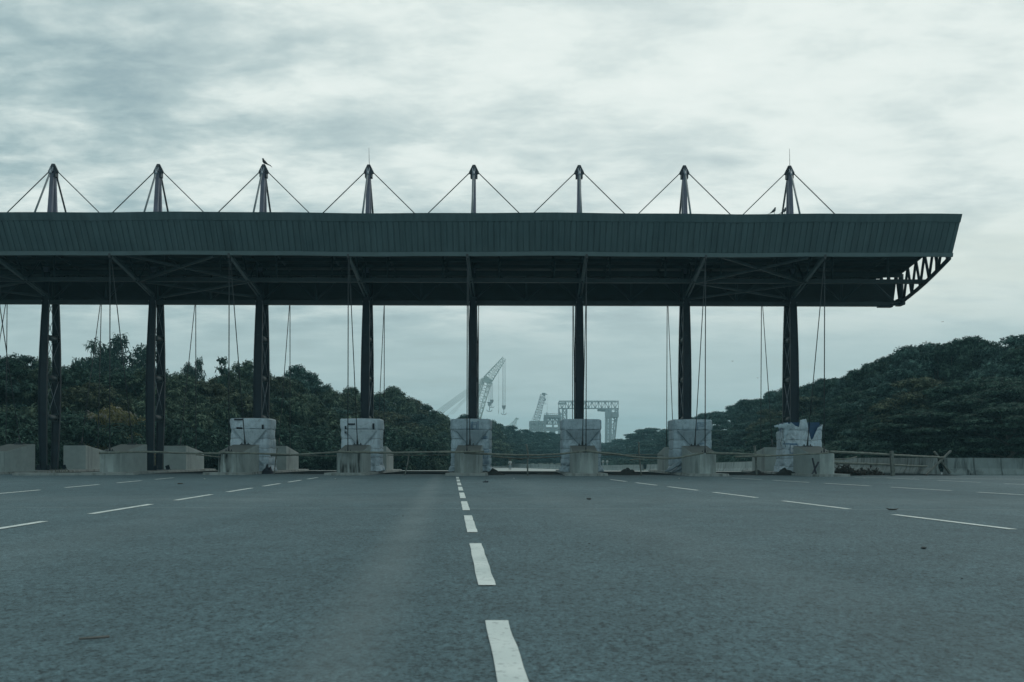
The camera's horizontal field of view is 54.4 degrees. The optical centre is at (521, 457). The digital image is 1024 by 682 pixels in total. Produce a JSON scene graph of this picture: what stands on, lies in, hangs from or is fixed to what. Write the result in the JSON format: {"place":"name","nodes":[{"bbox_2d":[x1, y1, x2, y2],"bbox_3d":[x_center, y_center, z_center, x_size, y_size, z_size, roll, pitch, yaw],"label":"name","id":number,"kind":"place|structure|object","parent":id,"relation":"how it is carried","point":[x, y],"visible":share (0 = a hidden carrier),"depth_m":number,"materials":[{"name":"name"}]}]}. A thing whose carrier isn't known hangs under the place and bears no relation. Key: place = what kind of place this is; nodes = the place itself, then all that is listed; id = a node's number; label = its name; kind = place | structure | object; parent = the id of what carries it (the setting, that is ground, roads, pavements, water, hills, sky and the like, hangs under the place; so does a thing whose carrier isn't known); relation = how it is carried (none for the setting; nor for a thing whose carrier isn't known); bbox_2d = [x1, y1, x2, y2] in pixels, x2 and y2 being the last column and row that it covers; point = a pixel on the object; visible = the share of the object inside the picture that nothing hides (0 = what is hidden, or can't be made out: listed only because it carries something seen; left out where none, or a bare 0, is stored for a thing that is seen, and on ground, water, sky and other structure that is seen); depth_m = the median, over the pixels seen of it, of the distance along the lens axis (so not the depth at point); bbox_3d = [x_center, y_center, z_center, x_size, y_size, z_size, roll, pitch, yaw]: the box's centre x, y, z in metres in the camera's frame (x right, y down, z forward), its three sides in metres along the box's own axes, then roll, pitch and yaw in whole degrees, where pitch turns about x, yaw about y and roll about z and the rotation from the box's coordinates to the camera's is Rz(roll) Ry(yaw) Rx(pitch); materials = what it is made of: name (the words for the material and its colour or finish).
{"place":"outdoors","nodes":[
{"label":"outdoors","id":0,"kind":"place"},
{"bbox_2d":[54,470,938,474],"bbox_3d":[-9.702,0.775,52.100,60.600,0.008,11.000,0,0,0],"label":"dirt strip","id":1,"kind":"object","parent":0,"point":[503,472],"visible":0.33,"depth_m":50.72,"materials":[{"name":"grey concrete"}]},
{"bbox_2d":[665,419,711,472],"bbox_3d":[8.052,-0.522,48.001,2.550,2.653,2.264,0,0,0],"label":"toll booth","id":2,"kind":"object","parent":1,"relation":"on","point":[681,433],"visible":0.69,"depth_m":47.42,"materials":[{"name":"grey plastic"}]},
{"bbox_2d":[0,472,1023,681],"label":"road","id":3,"kind":"structure","parent":0,"point":[348,578],"depth_m":6.60,"materials":[{"name":"grey asphalt"}]},
{"bbox_2d":[0,469,99,473],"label":"island kerb","id":4,"kind":"structure","parent":3,"relation":"on","point":[53,471],"depth_m":48.08,"materials":[{"name":"concrete"}]},
{"bbox_2d":[0,442,34,471],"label":"concrete block","id":5,"kind":"structure","parent":4,"relation":"on","point":[16,456],"depth_m":45.61,"materials":[{"name":"concrete"}]},
{"bbox_2d":[63,444,102,468],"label":"concrete block","id":6,"kind":"structure","parent":4,"relation":"on","point":[83,456],"depth_m":52.45,"materials":[{"name":"concrete"}]},
{"bbox_2d":[81,469,215,473],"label":"island kerb","id":7,"kind":"structure","parent":3,"relation":"on","point":[160,471],"depth_m":48.12,"materials":[{"name":"concrete"}]},
{"bbox_2d":[100,442,146,471],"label":"concrete block","id":8,"kind":"structure","parent":7,"relation":"on","point":[128,462],"depth_m":44.79,"materials":[{"name":"concrete"}]},
{"bbox_2d":[164,444,203,469],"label":"concrete block","id":9,"kind":"structure","parent":7,"relation":"on","point":[182,461],"depth_m":52.45,"materials":[{"name":"concrete"}]},
{"bbox_2d":[202,469,308,474],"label":"island kerb","id":10,"kind":"structure","parent":3,"relation":"on","point":[238,473],"depth_m":43.61,"materials":[{"name":"concrete"}]},
{"bbox_2d":[218,443,258,471],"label":"concrete block","id":11,"kind":"structure","parent":10,"relation":"on","point":[238,462],"depth_m":44.57,"materials":[{"name":"concrete"}]},
{"bbox_2d":[230,418,277,470],"bbox_3d":[-12.979,-0.619,48.190,2.295,2.570,1.917,0,0,0],"label":"toll booth","id":12,"kind":"object","parent":10,"relation":"on","point":[260,432],"visible":0.65,"depth_m":47.42,"materials":[{"name":"plastic"}]},
{"bbox_2d":[276,444,298,469],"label":"concrete block","id":13,"kind":"structure","parent":10,"relation":"on","point":[287,463],"depth_m":52.75,"materials":[{"name":"concrete"}]},
{"bbox_2d":[324,469,401,474],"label":"island kerb","id":14,"kind":"structure","parent":3,"relation":"on","point":[366,473],"depth_m":44.28,"materials":[{"name":"concrete"}]},
{"bbox_2d":[337,443,370,472],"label":"concrete block","id":15,"kind":"structure","parent":14,"relation":"on","point":[353,463],"depth_m":44.21,"materials":[{"name":"concrete"}]},
{"bbox_2d":[340,418,385,470],"bbox_3d":[-7.676,-0.605,48.217,2.287,2.570,1.959,0,0,0],"label":"toll booth","id":16,"kind":"object","parent":14,"relation":"on","point":[369,431],"visible":0.66,"depth_m":47.41,"materials":[{"name":"plastic"}]},
{"bbox_2d":[0,149,961,470],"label":"toll canopy","id":17,"kind":"object","parent":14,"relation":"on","point":[474,261],"visible":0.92,"depth_m":47.98,"materials":[{"name":"metal"}]},
{"bbox_2d":[445,471,487,475],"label":"island kerb","id":18,"kind":"structure","parent":3,"relation":"on","point":[453,473],"depth_m":42.96,"materials":[{"name":"concrete"}]},
{"bbox_2d":[455,443,482,472],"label":"concrete block","id":19,"kind":"structure","parent":18,"relation":"on","point":[468,463],"depth_m":44.04,"materials":[{"name":"concrete"}]},
{"bbox_2d":[448,418,491,471],"bbox_3d":[-2.427,-0.591,48.233,2.183,2.570,1.960,0,0,0],"label":"toll booth","id":20,"kind":"object","parent":18,"relation":"on","point":[480,431],"visible":0.72,"depth_m":47.42,"materials":[{"name":"grey plastic"}]},
{"bbox_2d":[456,477,528,681],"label":"lane marking","id":21,"kind":"object","parent":3,"relation":"on","point":[508,663],"visible":1,"depth_m":4.42,"materials":[{"name":"paint"}]},
{"bbox_2d":[555,470,607,475],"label":"island kerb","id":22,"kind":"structure","parent":3,"relation":"on","point":[584,474],"depth_m":43.21,"materials":[{"name":"concrete"}]},
{"bbox_2d":[558,419,603,471],"bbox_3d":[2.889,-0.578,48.200,2.181,2.569,1.942,0,0,0],"label":"toll booth","id":23,"kind":"object","parent":22,"relation":"on","point":[571,432],"visible":0.74,"depth_m":47.42,"materials":[{"name":"grey plastic"}]},
{"bbox_2d":[570,444,597,472],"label":"concrete block","id":24,"kind":"structure","parent":22,"relation":"on","point":[583,462],"depth_m":44.03,"materials":[{"name":"concrete"}]},
{"bbox_2d":[648,470,728,475],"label":"island kerb","id":25,"kind":"structure","parent":3,"relation":"on","point":[691,474],"depth_m":44.10,"materials":[{"name":"concrete"}]},
{"bbox_2d":[681,444,715,473],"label":"concrete block","id":26,"kind":"structure","parent":25,"relation":"on","point":[704,463],"depth_m":44.25,"materials":[{"name":"concrete"}]},
{"bbox_2d":[741,470,850,476],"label":"island kerb","id":27,"kind":"structure","parent":3,"relation":"on","point":[816,475],"depth_m":43.19,"materials":[{"name":"concrete"}]},
{"bbox_2d":[752,446,776,470],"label":"concrete block","id":28,"kind":"structure","parent":27,"relation":"on","point":[765,463],"depth_m":52.45,"materials":[{"name":"concrete"}]},
{"bbox_2d":[773,419,822,471],"bbox_3d":[13.228,-0.551,47.962,2.673,2.570,2.336,0,0,0],"label":"toll booth","id":29,"kind":"object","parent":27,"relation":"on","point":[790,436],"visible":0.63,"depth_m":47.43,"materials":[{"name":"plastic"}]},
{"bbox_2d":[793,444,833,473],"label":"concrete block","id":30,"kind":"structure","parent":27,"relation":"on","point":[802,463],"depth_m":44.69,"materials":[{"name":"concrete"}]},
{"bbox_2d":[943,458,1023,474],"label":"concrete barrier","id":31,"kind":"object","parent":3,"relation":"on","point":[985,466],"visible":0.8,"depth_m":48.12,"materials":[{"name":"grey concrete"}]},
{"bbox_2d":[0,0,1023,444],"label":"sky","id":32,"kind":"structure","parent":0,"point":[878,106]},
{"bbox_2d":[309,467,740,471],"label":"concrete road","id":33,"kind":"structure","parent":0,"point":[513,469],"depth_m":128.28,"materials":[{"name":"grey concrete"}]},
{"bbox_2d":[493,463,644,470],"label":"concrete barrier","id":34,"kind":"object","parent":33,"relation":"on","point":[605,467],"visible":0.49,"depth_m":177.04,"materials":[{"name":"grey concrete"}]},
{"bbox_2d":[645,458,940,473],"bbox_3d":[18.613,0.903,90.083,1.564,1.763,79.967,0,0,-3],"label":"concrete barrier","id":35,"kind":"object","parent":33,"relation":"on","point":[930,463],"visible":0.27,"depth_m":55.10,"materials":[{"name":"grey concrete"}]},
{"bbox_3d":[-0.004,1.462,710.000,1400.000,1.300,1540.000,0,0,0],"label":"ground","id":36,"kind":"structure","parent":0,"visible":0},
{"bbox_2d":[0,355,37,415],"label":"broadleaf tree","id":37,"kind":"object","parent":36,"relation":"on","point":[16,367],"visible":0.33,"depth_m":72.25,"materials":[{"name":"green plant"}]},
{"bbox_2d":[0,408,61,461],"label":"leafy bush","id":38,"kind":"object","parent":36,"relation":"on","point":[11,417],"visible":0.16,"depth_m":66.18,"materials":[{"name":"green plant"}]},
{"bbox_2d":[0,366,68,408],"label":"broadleaf tree","id":39,"kind":"object","parent":36,"relation":"on","point":[34,374],"visible":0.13,"depth_m":72.45,"materials":[{"name":"green plant"}]},
{"bbox_2d":[0,416,79,468],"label":"leafy bush","id":40,"kind":"object","parent":36,"relation":"on","point":[28,433],"visible":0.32,"depth_m":64.77,"materials":[{"name":"teal plant"}]},
{"bbox_2d":[36,407,98,447],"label":"leafy bush","id":41,"kind":"object","parent":36,"relation":"on","point":[69,414],"visible":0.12,"depth_m":67.59,"materials":[{"name":"teal plant"}]},
{"bbox_2d":[48,364,108,404],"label":"broadleaf tree","id":42,"kind":"object","parent":36,"relation":"on","point":[70,376],"visible":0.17,"depth_m":75.51,"materials":[{"name":"teal plant"}]},
{"bbox_2d":[48,380,134,413],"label":"broadleaf tree","id":43,"kind":"object","parent":36,"relation":"on","point":[75,393],"visible":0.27,"depth_m":72.83,"materials":[{"name":"green plant"}]},
{"bbox_2d":[35,413,155,468],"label":"leafy bush","id":44,"kind":"object","parent":36,"relation":"on","point":[116,440],"visible":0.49,"depth_m":67.01,"materials":[{"name":"teal plant"}]},
{"bbox_2d":[74,332,135,375],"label":"eucalyptus tree","id":45,"kind":"object","parent":36,"relation":"on","point":[115,353],"visible":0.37,"depth_m":106.68,"materials":[{"name":"green plant"}]},
{"bbox_2d":[80,368,155,405],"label":"broadleaf tree","id":46,"kind":"object","parent":36,"relation":"on","point":[116,378],"visible":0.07,"depth_m":79.20,"materials":[{"name":"teal plant"}]},
{"bbox_2d":[84,403,155,464],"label":"leafy bush","id":47,"kind":"object","parent":36,"relation":"on","point":[117,415],"visible":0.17,"depth_m":69.44,"materials":[{"name":"green plant"}]},
{"bbox_2d":[96,343,168,374],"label":"eucalyptus tree","id":48,"kind":"object","parent":36,"relation":"on","point":[139,360],"visible":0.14,"depth_m":109.70,"materials":[{"name":"teal plant"}]},
{"bbox_2d":[96,413,199,468],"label":"leafy bush","id":49,"kind":"object","parent":36,"relation":"on","point":[188,433],"visible":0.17,"depth_m":72.85,"materials":[{"name":"teal plant"}]},
{"bbox_2d":[110,366,188,406],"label":"broadleaf tree","id":50,"kind":"object","parent":36,"relation":"on","point":[174,385],"visible":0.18,"depth_m":79.68,"materials":[{"name":"green plant"}]},
{"bbox_2d":[166,372,210,408],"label":"broadleaf tree","id":51,"kind":"object","parent":36,"relation":"on","point":[190,394],"visible":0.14,"depth_m":83.20,"materials":[{"name":"green plant"}]},
{"bbox_2d":[164,415,224,468],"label":"leafy bush","id":52,"kind":"object","parent":36,"relation":"on","point":[171,442],"visible":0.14,"depth_m":73.97,"materials":[{"name":"teal plant"}]},
{"bbox_2d":[165,400,224,464],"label":"leafy bush","id":53,"kind":"object","parent":36,"relation":"on","point":[175,411],"visible":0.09,"depth_m":77.40,"materials":[{"name":"green plant"}]},
{"bbox_2d":[186,381,233,404],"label":"broadleaf tree","id":54,"kind":"object","parent":36,"relation":"on","point":[210,391],"visible":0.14,"depth_m":85.03,"materials":[{"name":"green plant"}]},
{"bbox_2d":[190,426,230,469],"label":"leafy bush","id":55,"kind":"object","parent":36,"relation":"on","point":[219,439],"visible":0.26,"depth_m":74.81,"materials":[{"name":"teal plant"}]},
{"bbox_2d":[189,399,240,431],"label":"leafy bush","id":56,"kind":"object","parent":36,"relation":"on","point":[221,411],"visible":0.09,"depth_m":81.21,"materials":[{"name":"green plant"}]},
{"bbox_2d":[206,391,279,422],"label":"broadleaf tree","id":57,"kind":"object","parent":36,"relation":"on","point":[235,400],"visible":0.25,"depth_m":83.57,"materials":[{"name":"green plant"}]},
{"bbox_2d":[231,360,271,391],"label":"broadleaf tree","id":58,"kind":"object","parent":36,"relation":"on","point":[246,369],"visible":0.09,"depth_m":96.26,"materials":[{"name":"green plant"}]},
{"bbox_2d":[232,391,298,426],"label":"broadleaf tree","id":59,"kind":"object","parent":36,"relation":"on","point":[276,402],"visible":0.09,"depth_m":87.33,"materials":[{"name":"teal plant"}]},
{"bbox_2d":[250,375,301,399],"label":"broadleaf tree","id":60,"kind":"object","parent":36,"relation":"on","point":[277,385],"visible":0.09,"depth_m":96.08,"materials":[{"name":"green plant"}]},
{"bbox_2d":[252,394,313,427],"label":"leafy bush","id":61,"kind":"object","parent":36,"relation":"on","point":[303,411],"visible":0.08,"depth_m":88.38,"materials":[{"name":"green plant"}]},
{"bbox_2d":[270,377,314,399],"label":"broadleaf tree","id":62,"kind":"object","parent":36,"relation":"on","point":[297,385],"visible":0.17,"depth_m":97.20,"materials":[{"name":"green plant"}]},
{"bbox_2d":[278,363,315,394],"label":"broadleaf tree","id":63,"kind":"object","parent":36,"relation":"on","point":[298,371],"visible":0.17,"depth_m":103.42,"materials":[{"name":"green plant"}]},
{"bbox_2d":[275,424,340,469],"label":"leafy bush","id":64,"kind":"object","parent":36,"relation":"on","point":[290,437],"visible":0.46,"depth_m":83.54,"materials":[{"name":"teal plant"}]},
{"bbox_2d":[288,422,340,469],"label":"leafy bush","id":65,"kind":"object","parent":36,"relation":"on","point":[331,439],"visible":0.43,"depth_m":85.98,"materials":[{"name":"teal plant"}]},
{"bbox_2d":[302,370,333,407],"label":"broadleaf tree","id":66,"kind":"object","parent":36,"relation":"on","point":[311,377],"visible":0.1,"depth_m":105.07,"materials":[{"name":"green plant"}]},
{"bbox_2d":[298,394,339,427],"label":"broadleaf tree","id":67,"kind":"object","parent":36,"relation":"on","point":[318,406],"visible":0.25,"depth_m":92.89,"materials":[{"name":"green plant"}]},
{"bbox_2d":[374,385,418,414],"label":"broadleaf tree","id":68,"kind":"object","parent":36,"relation":"on","point":[394,395],"visible":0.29,"depth_m":124.66,"materials":[{"name":"green plant"}]},
{"bbox_2d":[383,425,448,469],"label":"leafy bush","id":69,"kind":"object","parent":36,"relation":"on","point":[421,442],"visible":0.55,"depth_m":98.12,"materials":[{"name":"teal plant"}]},
{"bbox_2d":[392,424,450,469],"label":"leafy bush","id":70,"kind":"object","parent":36,"relation":"on","point":[434,464],"visible":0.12,"depth_m":106.93,"materials":[{"name":"green plant"}]},
{"bbox_2d":[437,357,506,418],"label":"lattice boom crane","id":71,"kind":"object","parent":36,"relation":"on","point":[487,380],"visible":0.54,"depth_m":499.60,"materials":[{"name":"paint"}]},
{"bbox_2d":[491,440,515,466],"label":"broadleaf tree","id":72,"kind":"object","parent":36,"relation":"on","point":[501,448],"visible":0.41,"depth_m":198.20,"materials":[{"name":"green plant"}]},
{"bbox_2d":[521,442,558,463],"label":"broadleaf tree","id":73,"kind":"object","parent":36,"relation":"on","point":[542,445],"visible":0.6,"depth_m":268.37,"materials":[{"name":"green plant"}]},
{"bbox_2d":[529,413,560,433],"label":"building","id":74,"kind":"structure","parent":36,"relation":"on","point":[537,425],"depth_m":581.65,"materials":[{"name":"grey paint"}]},
{"bbox_2d":[558,400,618,442],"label":"gantry crane","id":75,"kind":"object","parent":36,"relation":"on","point":[609,415],"visible":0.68,"depth_m":594.65,"materials":[{"name":"grey paint"}]},
{"bbox_2d":[621,428,660,458],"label":"rain tree","id":76,"kind":"object","parent":36,"relation":"on","point":[642,434],"visible":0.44,"depth_m":260.87,"materials":[{"name":"green plant"}]},
{"bbox_2d":[711,430,744,451],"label":"rain tree","id":77,"kind":"object","parent":36,"relation":"on","point":[718,434],"visible":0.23,"depth_m":153.01,"materials":[{"name":"teal plant"}]},
{"bbox_2d":[720,421,757,451],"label":"rain tree","id":78,"kind":"object","parent":36,"relation":"on","point":[739,430],"visible":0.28,"depth_m":137.85,"materials":[{"name":"green plant"}]},
{"bbox_2d":[727,398,766,447],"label":"rain tree","id":79,"kind":"object","parent":36,"relation":"on","point":[750,405],"visible":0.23,"depth_m":149.09,"materials":[{"name":"green plant"}]},
{"bbox_2d":[740,421,776,455],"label":"rain tree","id":80,"kind":"object","parent":36,"relation":"on","point":[766,425],"visible":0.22,"depth_m":117.12,"materials":[{"name":"teal plant"}]},
{"bbox_2d":[770,395,827,446],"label":"rain tree","id":81,"kind":"object","parent":36,"relation":"on","point":[804,403],"visible":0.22,"depth_m":111.10,"materials":[{"name":"green plant"}]},
{"bbox_2d":[799,377,837,414],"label":"rain tree","id":82,"kind":"object","parent":36,"relation":"on","point":[818,390],"visible":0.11,"depth_m":112.39,"materials":[{"name":"teal plant"}]},
{"bbox_2d":[807,402,856,442],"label":"rain tree","id":83,"kind":"object","parent":36,"relation":"on","point":[818,417],"visible":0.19,"depth_m":96.99,"materials":[{"name":"teal plant"}]},
{"bbox_2d":[822,391,876,443],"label":"rain tree","id":84,"kind":"object","parent":36,"relation":"on","point":[834,421],"visible":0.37,"depth_m":91.33,"materials":[{"name":"teal plant"}]},
{"bbox_2d":[827,362,874,434],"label":"rain tree","id":85,"kind":"object","parent":36,"relation":"on","point":[855,376],"visible":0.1,"depth_m":99.65,"materials":[{"name":"teal plant"}]},
{"bbox_2d":[822,434,886,458],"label":"leafy bush","id":86,"kind":"object","parent":36,"relation":"on","point":[845,444],"visible":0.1,"depth_m":81.61,"materials":[{"name":"teal plant"}]},
{"bbox_2d":[848,353,894,418],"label":"rain tree","id":87,"kind":"object","parent":36,"relation":"on","point":[881,364],"visible":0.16,"depth_m":95.44,"materials":[{"name":"teal plant"}]},
{"bbox_2d":[845,434,914,457],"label":"leafy bush","id":88,"kind":"object","parent":36,"relation":"on","point":[863,448],"visible":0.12,"depth_m":75.36,"materials":[{"name":"teal plant"}]},
{"bbox_2d":[839,383,932,437],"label":"rain tree","id":89,"kind":"object","parent":36,"relation":"on","point":[883,391],"visible":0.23,"depth_m":83.83,"materials":[{"name":"green plant"}]},
{"bbox_2d":[868,376,952,434],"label":"rain tree","id":90,"kind":"object","parent":36,"relation":"on","point":[916,395],"visible":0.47,"depth_m":76.93,"materials":[{"name":"green plant"}]},
{"bbox_2d":[880,341,941,384],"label":"rain tree","id":91,"kind":"object","parent":36,"relation":"on","point":[906,368],"visible":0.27,"depth_m":88.76,"materials":[{"name":"green plant"}]},
{"bbox_2d":[869,408,990,457],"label":"rain tree","id":92,"kind":"object","parent":36,"relation":"on","point":[909,416],"visible":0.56,"depth_m":71.64,"materials":[{"name":"teal plant"}]},
{"bbox_2d":[907,342,963,381],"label":"rain tree","id":93,"kind":"object","parent":36,"relation":"on","point":[942,353],"visible":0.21,"depth_m":87.01,"materials":[{"name":"teal plant"}]},
{"bbox_2d":[904,380,984,443],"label":"rain tree","id":94,"kind":"object","parent":36,"relation":"on","point":[943,391],"visible":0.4,"depth_m":73.03,"materials":[{"name":"teal plant"}]},
{"bbox_2d":[908,424,1008,471],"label":"leafy bush","id":95,"kind":"object","parent":36,"relation":"on","point":[920,451],"visible":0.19,"depth_m":68.99,"materials":[{"name":"teal plant"}]},
{"bbox_2d":[939,335,992,381],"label":"rain tree","id":96,"kind":"object","parent":36,"relation":"on","point":[964,347],"visible":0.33,"depth_m":84.90,"materials":[{"name":"teal plant"}]},
{"bbox_2d":[918,394,1022,455],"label":"rain tree","id":97,"kind":"object","parent":36,"relation":"on","point":[975,401],"visible":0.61,"depth_m":69.78,"materials":[{"name":"teal plant"}]},
{"bbox_2d":[926,376,1023,434],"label":"rain tree","id":98,"kind":"object","parent":36,"relation":"on","point":[989,382],"visible":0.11,"depth_m":72.92,"materials":[{"name":"teal plant"}]},
{"bbox_2d":[943,401,1023,457],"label":"rain tree","id":99,"kind":"object","parent":36,"relation":"on","point":[1005,412],"visible":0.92,"depth_m":65.57,"materials":[{"name":"teal plant"}]},
{"bbox_2d":[958,381,1023,454],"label":"rain tree","id":100,"kind":"object","parent":36,"relation":"on","point":[1008,392],"visible":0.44,"depth_m":69.10,"materials":[{"name":"teal plant"}]},
{"bbox_2d":[962,346,1022,380],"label":"rain tree","id":101,"kind":"object","parent":36,"relation":"on","point":[991,354],"visible":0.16,"depth_m":82.04,"materials":[{"name":"green plant"}]},
{"bbox_2d":[976,334,1023,378],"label":"rain tree","id":102,"kind":"object","parent":36,"relation":"on","point":[1011,341],"visible":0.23,"depth_m":80.98,"materials":[{"name":"green plant"}]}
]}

